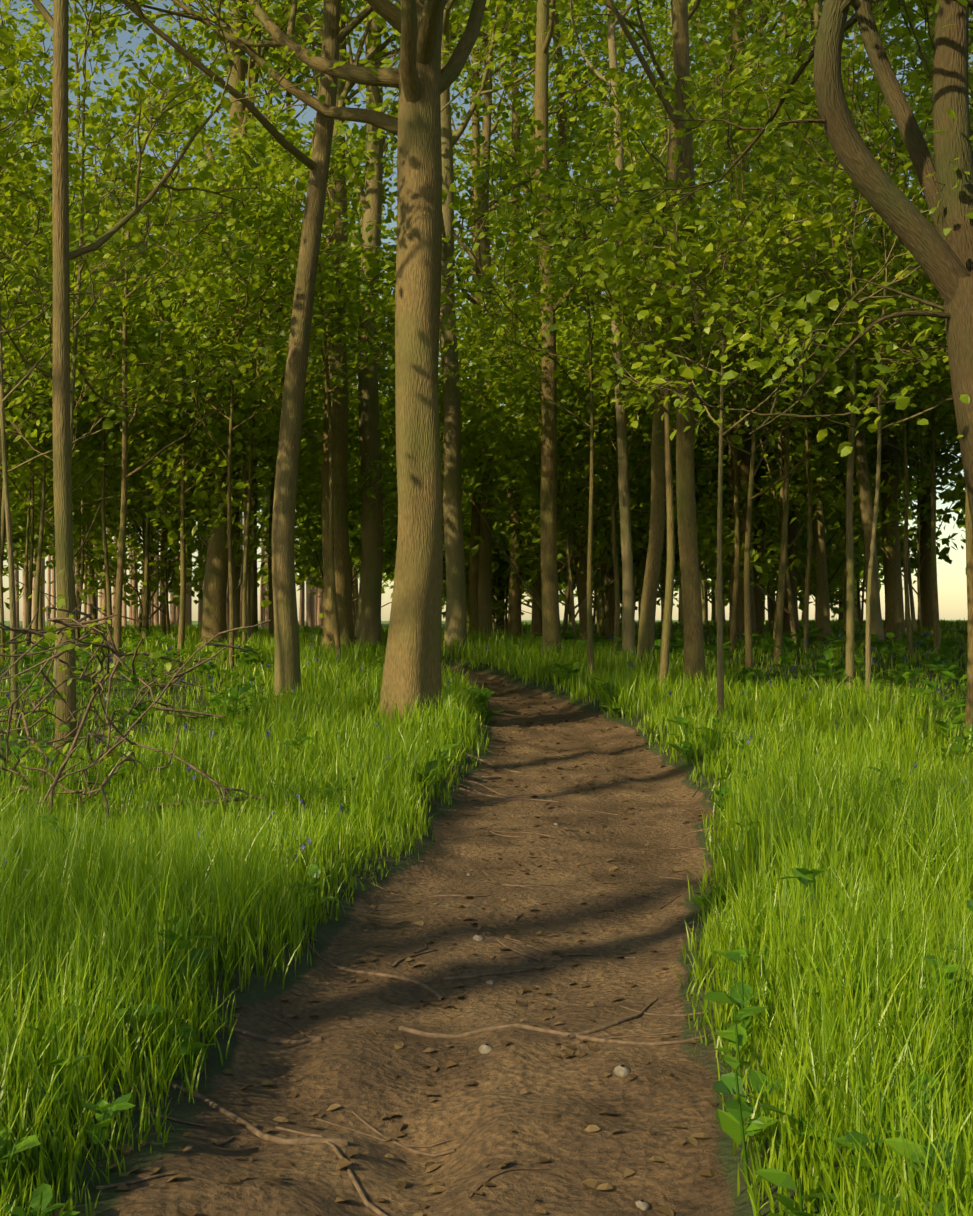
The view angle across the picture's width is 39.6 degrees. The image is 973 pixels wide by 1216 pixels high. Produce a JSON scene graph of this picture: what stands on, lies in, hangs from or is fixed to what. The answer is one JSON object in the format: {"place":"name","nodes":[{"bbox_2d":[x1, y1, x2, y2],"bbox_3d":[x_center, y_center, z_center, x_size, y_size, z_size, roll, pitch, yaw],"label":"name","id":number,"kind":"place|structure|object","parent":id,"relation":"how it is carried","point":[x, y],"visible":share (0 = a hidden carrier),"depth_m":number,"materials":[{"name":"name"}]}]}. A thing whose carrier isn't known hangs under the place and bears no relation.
{"place":"outdoors","nodes":[
{"label":"outdoors","id":0,"kind":"place"},
{"bbox_2d":[0,620,971,1215],"bbox_3d":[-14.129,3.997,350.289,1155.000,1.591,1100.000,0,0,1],"label":"ground","id":1,"kind":"structure","parent":0,"point":[348,1066],"depth_m":5.10,"materials":[{"name":"soil"}]},
{"bbox_2d":[0,11,110,425],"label":"tree","id":2,"kind":"object","parent":1,"relation":"on","point":[14,56],"visible":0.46,"depth_m":17.42,"materials":[{"name":"green plant"}]},
{"bbox_2d":[0,68,132,663],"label":"sapling","id":3,"kind":"object","parent":1,"relation":"on","point":[18,138],"visible":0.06,"depth_m":23.88,"materials":[{"name":"green plant"}]},
{"bbox_2d":[5,425,147,559],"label":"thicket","id":4,"kind":"object","parent":1,"relation":"on","point":[51,491],"visible":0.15,"depth_m":32.46,"materials":[{"name":"green plant"}]},
{"bbox_2d":[1,282,163,642],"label":"tree","id":5,"kind":"object","parent":1,"relation":"on","point":[38,464],"visible":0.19,"depth_m":29.39,"materials":[{"name":"green plant"}]},
{"bbox_2d":[0,0,205,635],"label":"tree","id":6,"kind":"object","parent":1,"relation":"on","point":[100,58],"visible":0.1,"depth_m":43.43,"materials":[{"name":"green plant"}]},
{"bbox_2d":[4,319,210,655],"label":"tree","id":7,"kind":"object","parent":1,"relation":"on","point":[95,448],"visible":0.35,"depth_m":26.14,"materials":[{"name":"green plant"}]},
{"bbox_2d":[2,70,254,653],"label":"tree","id":8,"kind":"object","parent":1,"relation":"on","point":[104,537],"visible":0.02,"depth_m":26.49,"materials":[{"name":"green plant"}]},
{"bbox_2d":[0,191,264,552],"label":"sapling","id":9,"kind":"object","parent":1,"relation":"on","point":[95,378],"visible":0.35,"depth_m":23.20,"materials":[{"name":"green plant"}]},
{"bbox_2d":[1,347,266,637],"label":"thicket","id":10,"kind":"object","parent":1,"relation":"on","point":[81,521],"visible":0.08,"depth_m":33.31,"materials":[{"name":"green plant"}]},
{"bbox_2d":[0,565,271,842],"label":"brush pile","id":11,"kind":"object","parent":1,"relation":"on","point":[62,647],"visible":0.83,"depth_m":9.55,"materials":[{"name":"brown plant"}]},
{"bbox_2d":[2,348,270,625],"bbox_3d":[-9.610,-3.553,33.104,9.196,9.261,7.181,0,0,1],"label":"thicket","id":12,"kind":"object","parent":1,"relation":"on","point":[156,546],"visible":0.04,"depth_m":32.78,"materials":[{"name":"green plant"}]},
{"bbox_2d":[0,130,275,474],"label":"sapling","id":13,"kind":"object","parent":1,"relation":"on","point":[26,339],"visible":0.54,"depth_m":17.94,"materials":[{"name":"green plant"}]},
{"bbox_2d":[0,48,284,732],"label":"tree","id":14,"kind":"object","parent":1,"relation":"on","point":[12,149],"visible":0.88,"depth_m":14.76,"materials":[{"name":"green plant"}]},
{"bbox_2d":[0,0,288,709],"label":"tree","id":15,"kind":"object","parent":1,"relation":"on","point":[147,177],"visible":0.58,"depth_m":17.22,"materials":[{"name":"green plant"}]},
{"bbox_2d":[13,164,307,648],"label":"sapling","id":16,"kind":"object","parent":1,"relation":"on","point":[146,588],"depth_m":30.72,"materials":[{"name":"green plant"}]},
{"bbox_2d":[51,427,270,623],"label":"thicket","id":17,"kind":"object","parent":1,"relation":"on","point":[111,513],"visible":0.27,"depth_m":34.36,"materials":[{"name":"green plant"}]},
{"bbox_2d":[73,321,268,633],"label":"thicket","id":18,"kind":"object","parent":1,"relation":"on","point":[97,523],"visible":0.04,"depth_m":40.63,"materials":[{"name":"green plant"}]},
{"bbox_2d":[0,3,360,678],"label":"tree","id":19,"kind":"object","parent":1,"relation":"on","point":[111,127],"visible":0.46,"depth_m":21.04,"materials":[{"name":"green plant"}]},
{"bbox_2d":[87,289,322,656],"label":"sapling","id":20,"kind":"object","parent":1,"relation":"on","point":[239,414],"visible":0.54,"depth_m":25.45,"materials":[{"name":"green plant"}]},
{"bbox_2d":[31,0,392,759],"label":"tree","id":21,"kind":"object","parent":1,"relation":"on","point":[57,20],"visible":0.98,"depth_m":12.96,"materials":[{"name":"green plant"}]},
{"bbox_2d":[86,119,370,640],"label":"tree","id":22,"kind":"object","parent":1,"relation":"on","point":[265,311],"visible":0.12,"depth_m":26.80,"materials":[{"name":"green plant"}]},
{"bbox_2d":[79,1,395,635],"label":"tree","id":23,"kind":"object","parent":1,"relation":"on","point":[202,41],"visible":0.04,"depth_m":36.17,"materials":[{"name":"green plant"}]},
{"bbox_2d":[119,0,361,632],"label":"tree","id":24,"kind":"object","parent":1,"relation":"on","point":[237,579],"visible":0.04,"depth_m":33.99,"materials":[{"name":"green plant"}]},
{"bbox_2d":[97,335,386,650],"bbox_3d":[-4.932,-2.560,28.473,5.805,7.221,6.290,0,-1,-43],"label":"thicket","id":25,"kind":"object","parent":1,"relation":"on","point":[308,426],"visible":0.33,"depth_m":28.14,"materials":[{"name":"green plant"}]},
{"bbox_2d":[89,116,396,647],"bbox_3d":[-3.698,-4.046,25.304,5.810,10.268,6.738,0,0,1],"label":"tree","id":26,"kind":"object","parent":1,"relation":"on","point":[199,153],"visible":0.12,"depth_m":24.60,"materials":[{"name":"green plant"}]},
{"bbox_2d":[39,112,457,671],"bbox_3d":[-3.784,-3.472,22.336,6.704,9.354,5.188,0,0,1],"label":"sapling","id":27,"kind":"object","parent":1,"relation":"on","point":[292,254],"visible":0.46,"depth_m":21.76,"materials":[{"name":"green plant"}]},
{"bbox_2d":[138,180,394,638],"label":"sapling","id":28,"kind":"object","parent":1,"relation":"on","point":[319,379],"visible":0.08,"depth_m":31.20,"materials":[{"name":"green plant"}]},
{"bbox_2d":[125,0,459,649],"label":"tree","id":29,"kind":"object","parent":1,"relation":"on","point":[213,621],"visible":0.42,"depth_m":27.90,"materials":[{"name":"green plant"}]},
{"bbox_2d":[202,0,384,635],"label":"tree","id":30,"kind":"object","parent":1,"relation":"on","point":[270,586],"visible":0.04,"depth_m":35.93,"materials":[{"name":"green plant"}]},
{"bbox_2d":[50,0,575,730],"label":"tree","id":31,"kind":"object","parent":1,"relation":"on","point":[422,78],"visible":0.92,"depth_m":15.20,"materials":[{"name":"brown plant"}]},
{"bbox_2d":[120,0,512,708],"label":"tree","id":32,"kind":"object","parent":1,"relation":"on","point":[286,658],"visible":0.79,"depth_m":17.31,"materials":[{"name":"brown plant"}]},
{"bbox_2d":[139,0,494,650],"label":"tree","id":33,"kind":"object","parent":1,"relation":"on","point":[339,413],"visible":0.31,"depth_m":26.75,"materials":[{"name":"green plant"}]},
{"bbox_2d":[240,383,397,580],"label":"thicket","id":34,"kind":"object","parent":1,"relation":"on","point":[307,551],"visible":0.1,"depth_m":41.03,"materials":[{"name":"green plant"}]},
{"bbox_2d":[158,1,483,660],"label":"tree","id":35,"kind":"object","parent":1,"relation":"on","point":[346,171],"visible":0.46,"depth_m":22.78,"materials":[{"name":"green plant"}]},
{"bbox_2d":[257,300,396,511],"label":"tree","id":36,"kind":"object","parent":1,"relation":"on","point":[354,435],"visible":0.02,"depth_m":39.09,"materials":[{"name":"green plant"}]},
{"bbox_2d":[239,495,508,608],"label":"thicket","id":37,"kind":"object","parent":1,"relation":"on","point":[298,580],"visible":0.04,"depth_m":54.57,"materials":[{"name":"green plant"}]},
{"bbox_2d":[272,288,499,530],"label":"tree","id":38,"kind":"object","parent":1,"relation":"on","point":[382,393],"visible":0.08,"depth_m":34.91,"materials":[{"name":"green plant"}]},
{"bbox_2d":[221,0,567,652],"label":"tree","id":39,"kind":"object","parent":1,"relation":"on","point":[368,621],"visible":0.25,"depth_m":28.81,"materials":[{"name":"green plant"}]},
{"bbox_2d":[94,723,724,1215],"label":"roots","id":40,"kind":"object","parent":1,"relation":"on","point":[312,1137],"visible":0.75,"depth_m":4.91,"materials":[{"name":"brown wood"}]},
{"bbox_2d":[315,426,507,598],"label":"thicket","id":41,"kind":"object","parent":1,"relation":"on","point":[393,534],"visible":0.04,"depth_m":45.67,"materials":[{"name":"green plant"}]},
{"bbox_2d":[318,243,540,513],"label":"tree","id":42,"kind":"object","parent":1,"relation":"on","point":[391,402],"visible":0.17,"depth_m":31.15,"materials":[{"name":"green plant"}]},
{"bbox_2d":[53,674,806,1215],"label":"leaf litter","id":43,"kind":"object","parent":1,"relation":"on","point":[589,1182],"visible":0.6,"depth_m":4.72,"materials":[{"name":"brown plant"}]},
{"bbox_2d":[353,2,531,630],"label":"tree","id":44,"kind":"object","parent":1,"relation":"on","point":[465,175],"visible":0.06,"depth_m":51.27,"materials":[{"name":"green plant"}]},
{"bbox_2d":[339,0,586,657],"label":"tree","id":45,"kind":"object","parent":1,"relation":"on","point":[456,620],"visible":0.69,"depth_m":25.73,"materials":[{"name":"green plant"}]},
{"bbox_2d":[0,630,967,923],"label":"wildflowers","id":46,"kind":"object","parent":1,"relation":"on","point":[186,726],"visible":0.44,"depth_m":16.31,"materials":[{"name":"purple plant"}]},
{"bbox_2d":[0,622,972,1215],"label":"verge herbs","id":47,"kind":"object","parent":1,"relation":"on","point":[730,1122],"visible":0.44,"depth_m":6.46,"materials":[{"name":"green plant"}]},
{"bbox_2d":[442,499,560,633],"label":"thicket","id":48,"kind":"object","parent":1,"relation":"on","point":[496,560],"visible":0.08,"depth_m":50.63,"materials":[{"name":"green plant"}]},
{"bbox_2d":[358,0,645,637],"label":"tree","id":49,"kind":"object","parent":1,"relation":"on","point":[474,575],"visible":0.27,"depth_m":35.82,"materials":[{"name":"green plant"}]},
{"bbox_2d":[383,0,641,639],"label":"tree","id":50,"kind":"object","parent":1,"relation":"on","point":[484,593],"visible":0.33,"depth_m":32.83,"materials":[{"name":"green plant"}]},
{"bbox_2d":[396,0,670,641],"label":"tree","id":51,"kind":"object","parent":1,"relation":"on","point":[581,580],"visible":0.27,"depth_m":33.71,"materials":[{"name":"green plant"}]},
{"bbox_2d":[450,0,636,639],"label":"tree","id":52,"kind":"object","parent":1,"relation":"on","point":[514,610],"visible":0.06,"depth_m":39.75,"materials":[{"name":"green plant"}]},
{"bbox_2d":[453,0,635,636],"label":"tree","id":53,"kind":"object","parent":1,"relation":"on","point":[536,623],"visible":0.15,"depth_m":43.63,"materials":[{"name":"green plant"}]},
{"bbox_2d":[468,299,641,636],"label":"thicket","id":54,"kind":"object","parent":1,"relation":"on","point":[500,530],"visible":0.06,"depth_m":42.55,"materials":[{"name":"green plant"}]},
{"bbox_2d":[376,84,736,685],"bbox_3d":[1.018,-3.265,21.093,5.188,9.108,6.743,0,0,1],"label":"sapling","id":55,"kind":"object","parent":1,"relation":"on","point":[510,256],"visible":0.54,"depth_m":20.23,"materials":[{"name":"green plant"}]},
{"bbox_2d":[440,234,676,643],"bbox_3d":[1.430,-3.596,30.106,6.251,9.268,5.409,0,0,1],"label":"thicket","id":56,"kind":"object","parent":1,"relation":"on","point":[581,517],"visible":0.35,"depth_m":30.04,"materials":[{"name":"green plant"}]},
{"bbox_2d":[441,417,695,639],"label":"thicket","id":57,"kind":"object","parent":1,"relation":"on","point":[569,506],"visible":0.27,"depth_m":35.41,"materials":[{"name":"green plant"}]},
{"bbox_2d":[347,312,833,609],"bbox_3d":[1.842,-2.681,29.486,10.894,7.446,6.555,0,-1,-28],"label":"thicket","id":58,"kind":"object","parent":1,"relation":"on","point":[505,434],"visible":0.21,"depth_m":28.25,"materials":[{"name":"green plant"}]},
{"bbox_2d":[467,0,716,631],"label":"tree","id":59,"kind":"object","parent":1,"relation":"on","point":[611,575],"depth_m":47.09,"materials":[{"name":"green plant"}]},
{"bbox_2d":[489,305,711,479],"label":"tree","id":60,"kind":"object","parent":1,"relation":"on","point":[646,418],"visible":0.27,"depth_m":25.89,"materials":[{"name":"green plant"}]},
{"bbox_2d":[500,278,703,650],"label":"tree","id":61,"kind":"object","parent":1,"relation":"on","point":[601,448],"visible":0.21,"depth_m":27.54,"materials":[{"name":"green plant"}]},
{"bbox_2d":[462,403,774,639],"bbox_3d":[3.850,-3.049,37.232,6.626,8.299,8.397,0,-1,-35],"label":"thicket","id":62,"kind":"object","parent":1,"relation":"on","point":[605,587],"visible":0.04,"depth_m":36.94,"materials":[{"name":"green plant"}]},
{"bbox_2d":[453,0,817,658],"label":"tree","id":63,"kind":"object","parent":1,"relation":"on","point":[549,589],"visible":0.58,"depth_m":23.75,"materials":[{"name":"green plant"}]},
{"bbox_2d":[563,0,726,628],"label":"tree","id":64,"kind":"object","parent":1,"relation":"on","point":[666,33],"visible":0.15,"depth_m":50.76,"materials":[{"name":"green plant"}]},
{"bbox_2d":[529,0,762,657],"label":"tree","id":65,"kind":"object","parent":1,"relation":"on","point":[628,626],"visible":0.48,"depth_m":23.72,"materials":[{"name":"green plant"}]},
{"bbox_2d":[606,0,706,688],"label":"tree","id":66,"kind":"object","parent":1,"relation":"on","point":[694,656],"visible":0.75,"depth_m":19.24,"materials":[{"name":"brown plant"}]},
{"bbox_2d":[535,0,797,671],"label":"tree","id":67,"kind":"object","parent":1,"relation":"on","point":[646,636],"visible":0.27,"depth_m":21.74,"materials":[{"name":"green plant"}]},
{"bbox_2d":[531,301,802,637],"bbox_3d":[5.231,-3.969,38.034,8.268,10.047,7.266,0,-1,30],"label":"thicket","id":68,"kind":"object","parent":1,"relation":"on","point":[707,514],"visible":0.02,"depth_m":37.76,"materials":[{"name":"green plant"}]},
{"bbox_2d":[514,118,865,688],"bbox_3d":[2.815,-2.500,17.942,4.924,7.816,5.385,0,0,1],"label":"tree","id":69,"kind":"object","parent":1,"relation":"on","point":[670,568],"visible":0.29,"depth_m":17.36,"materials":[{"name":"green plant"}]},
{"bbox_2d":[539,186,877,652],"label":"tree","id":70,"kind":"object","parent":1,"relation":"on","point":[733,622],"visible":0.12,"depth_m":26.77,"materials":[{"name":"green plant"}]},
{"bbox_2d":[606,0,851,634],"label":"tree","id":71,"kind":"object","parent":1,"relation":"on","point":[758,605],"visible":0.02,"depth_m":39.54,"materials":[{"name":"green plant"}]},
{"bbox_2d":[551,0,925,645],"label":"tree","id":72,"kind":"object","parent":1,"relation":"on","point":[744,458],"visible":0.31,"depth_m":31.53,"materials":[{"name":"green plant"}]},
{"bbox_2d":[545,91,943,725],"bbox_3d":[3.048,-2.166,15.120,4.772,7.349,5.301,0,0,1],"label":"sapling","id":73,"kind":"object","parent":1,"relation":"on","point":[723,313],"visible":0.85,"depth_m":14.89,"materials":[{"name":"green plant"}]},
{"bbox_2d":[585,158,904,663],"bbox_3d":[4.618,-3.308,23.206,5.851,8.806,6.215,0,-1,20],"label":"tree","id":74,"kind":"object","parent":1,"relation":"on","point":[736,439],"visible":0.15,"depth_m":23.36,"materials":[{"name":"green plant"}]},
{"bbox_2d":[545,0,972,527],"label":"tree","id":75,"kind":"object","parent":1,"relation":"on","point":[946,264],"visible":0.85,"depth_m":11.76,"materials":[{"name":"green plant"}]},
{"bbox_2d":[628,0,898,644],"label":"tree","id":76,"kind":"object","parent":1,"relation":"on","point":[823,610],"visible":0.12,"depth_m":29.60,"materials":[{"name":"green plant"}]},
{"bbox_2d":[589,141,951,678],"bbox_3d":[5.177,-2.679,19.832,5.879,7.782,8.500,0,-1,-25],"label":"tree","id":77,"kind":"object","parent":1,"relation":"on","point":[836,380],"visible":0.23,"depth_m":20.93,"materials":[{"name":"green plant"}]},
{"bbox_2d":[633,150,916,645],"bbox_3d":[6.187,-4.388,28.465,6.891,10.690,5.763,0,-1,-15],"label":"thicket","id":78,"kind":"object","parent":1,"relation":"on","point":[796,562],"visible":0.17,"depth_m":28.10,"materials":[{"name":"green plant"}]},
{"bbox_2d":[643,149,908,639],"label":"sapling","id":79,"kind":"object","parent":1,"relation":"on","point":[708,475],"visible":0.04,"depth_m":28.75,"materials":[{"name":"green plant"}]},
{"bbox_2d":[643,401,913,598],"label":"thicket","id":80,"kind":"object","parent":1,"relation":"on","point":[796,480],"depth_m":36.77,"materials":[{"name":"green plant"}]},
{"bbox_2d":[689,0,869,633],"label":"tree","id":81,"kind":"object","parent":1,"relation":"on","point":[792,533],"visible":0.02,"depth_m":39.47,"materials":[{"name":"green plant"}]},
{"bbox_2d":[699,463,881,628],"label":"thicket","id":82,"kind":"object","parent":1,"relation":"on","point":[832,565],"visible":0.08,"depth_m":44.91,"materials":[{"name":"green plant"}]},
{"bbox_2d":[633,147,947,653],"bbox_3d":[5.997,-4.021,25.054,7.230,10.011,5.808,0,0,1],"label":"tree","id":83,"kind":"object","parent":1,"relation":"on","point":[808,563],"visible":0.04,"depth_m":25.86,"materials":[{"name":"green plant"}]},
{"bbox_2d":[639,0,972,702],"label":"tree","id":84,"kind":"object","parent":1,"relation":"on","point":[794,268],"visible":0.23,"depth_m":16.39,"materials":[{"name":"green plant"}]},
{"bbox_2d":[670,0,972,643],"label":"tree","id":85,"kind":"object","parent":1,"relation":"on","point":[894,612],"visible":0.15,"depth_m":29.51,"materials":[{"name":"green plant"}]},
{"bbox_2d":[704,379,955,637],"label":"tree","id":86,"kind":"object","parent":1,"relation":"on","point":[846,428],"visible":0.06,"depth_m":33.53,"materials":[{"name":"green plant"}]},
{"bbox_2d":[688,0,972,650],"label":"tree","id":87,"kind":"object","parent":1,"relation":"on","point":[863,482],"visible":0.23,"depth_m":26.59,"materials":[{"name":"green plant"}]},
{"bbox_2d":[718,431,963,627],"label":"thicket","id":88,"kind":"object","parent":1,"relation":"on","point":[926,517],"visible":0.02,"depth_m":38.85,"materials":[{"name":"green plant"}]},
{"bbox_2d":[713,0,972,742],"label":"tree","id":89,"kind":"object","parent":1,"relation":"on","point":[890,13],"visible":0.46,"depth_m":14.11,"materials":[{"name":"green plant"}]},
{"bbox_2d":[716,1,972,689],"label":"tree","id":90,"kind":"object","parent":1,"relation":"on","point":[850,667],"visible":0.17,"depth_m":19.37,"materials":[{"name":"green plant"}]},
{"bbox_2d":[735,1,972,662],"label":"tree","id":91,"kind":"object","parent":1,"relation":"on","point":[906,588],"visible":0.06,"depth_m":22.94,"materials":[{"name":"green plant"}]},
{"bbox_2d":[768,106,949,400],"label":"tree","id":92,"kind":"object","parent":1,"relation":"on","point":[896,262],"visible":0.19,"depth_m":17.12,"materials":[{"name":"green plant"}]},
{"bbox_2d":[762,475,957,625],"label":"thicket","id":93,"kind":"object","parent":1,"relation":"on","point":[941,554],"visible":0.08,"depth_m":49.04,"materials":[{"name":"green plant"}]},
{"bbox_2d":[758,281,965,638],"bbox_3d":[8.657,-3.577,27.798,5.763,8.945,6.718,0,0,1],"label":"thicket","id":94,"kind":"object","parent":1,"relation":"on","point":[956,494],"visible":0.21,"depth_m":28.17,"materials":[{"name":"green plant"}]},
{"bbox_2d":[754,0,972,631],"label":"tree","id":95,"kind":"object","parent":1,"relation":"on","point":[926,595],"visible":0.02,"depth_m":39.40,"materials":[{"name":"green plant"}]},
{"bbox_2d":[793,0,972,399],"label":"tree","id":96,"kind":"object","parent":1,"relation":"on","point":[928,361],"visible":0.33,"depth_m":15.83,"materials":[{"name":"green plant"}]},
{"bbox_2d":[813,276,954,430],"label":"tree","id":97,"kind":"object","parent":1,"relation":"on","point":[926,391],"visible":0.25,"depth_m":21.00,"materials":[{"name":"green plant"}]},
{"bbox_2d":[818,298,961,655],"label":"tree","id":98,"kind":"object","parent":1,"relation":"on","point":[933,477],"visible":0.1,"depth_m":24.56,"materials":[{"name":"green plant"}]},
{"bbox_2d":[825,410,963,636],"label":"tree","id":99,"kind":"object","parent":1,"relation":"on","point":[911,597],"visible":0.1,"depth_m":33.81,"materials":[{"name":"green plant"}]},
{"bbox_2d":[0,744,972,1215],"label":"grass","id":100,"kind":"structure","parent":0,"point":[92,906],"depth_m":4.83,"materials":[{"name":"green plant"}]},
{"bbox_2d":[0,618,972,840],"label":"grass","id":101,"kind":"structure","parent":0,"point":[346,685],"depth_m":13.86,"materials":[{"name":"green plant"}]},
{"bbox_2d":[0,0,972,620],"label":"sky","id":102,"kind":"structure","parent":0,"point":[951,578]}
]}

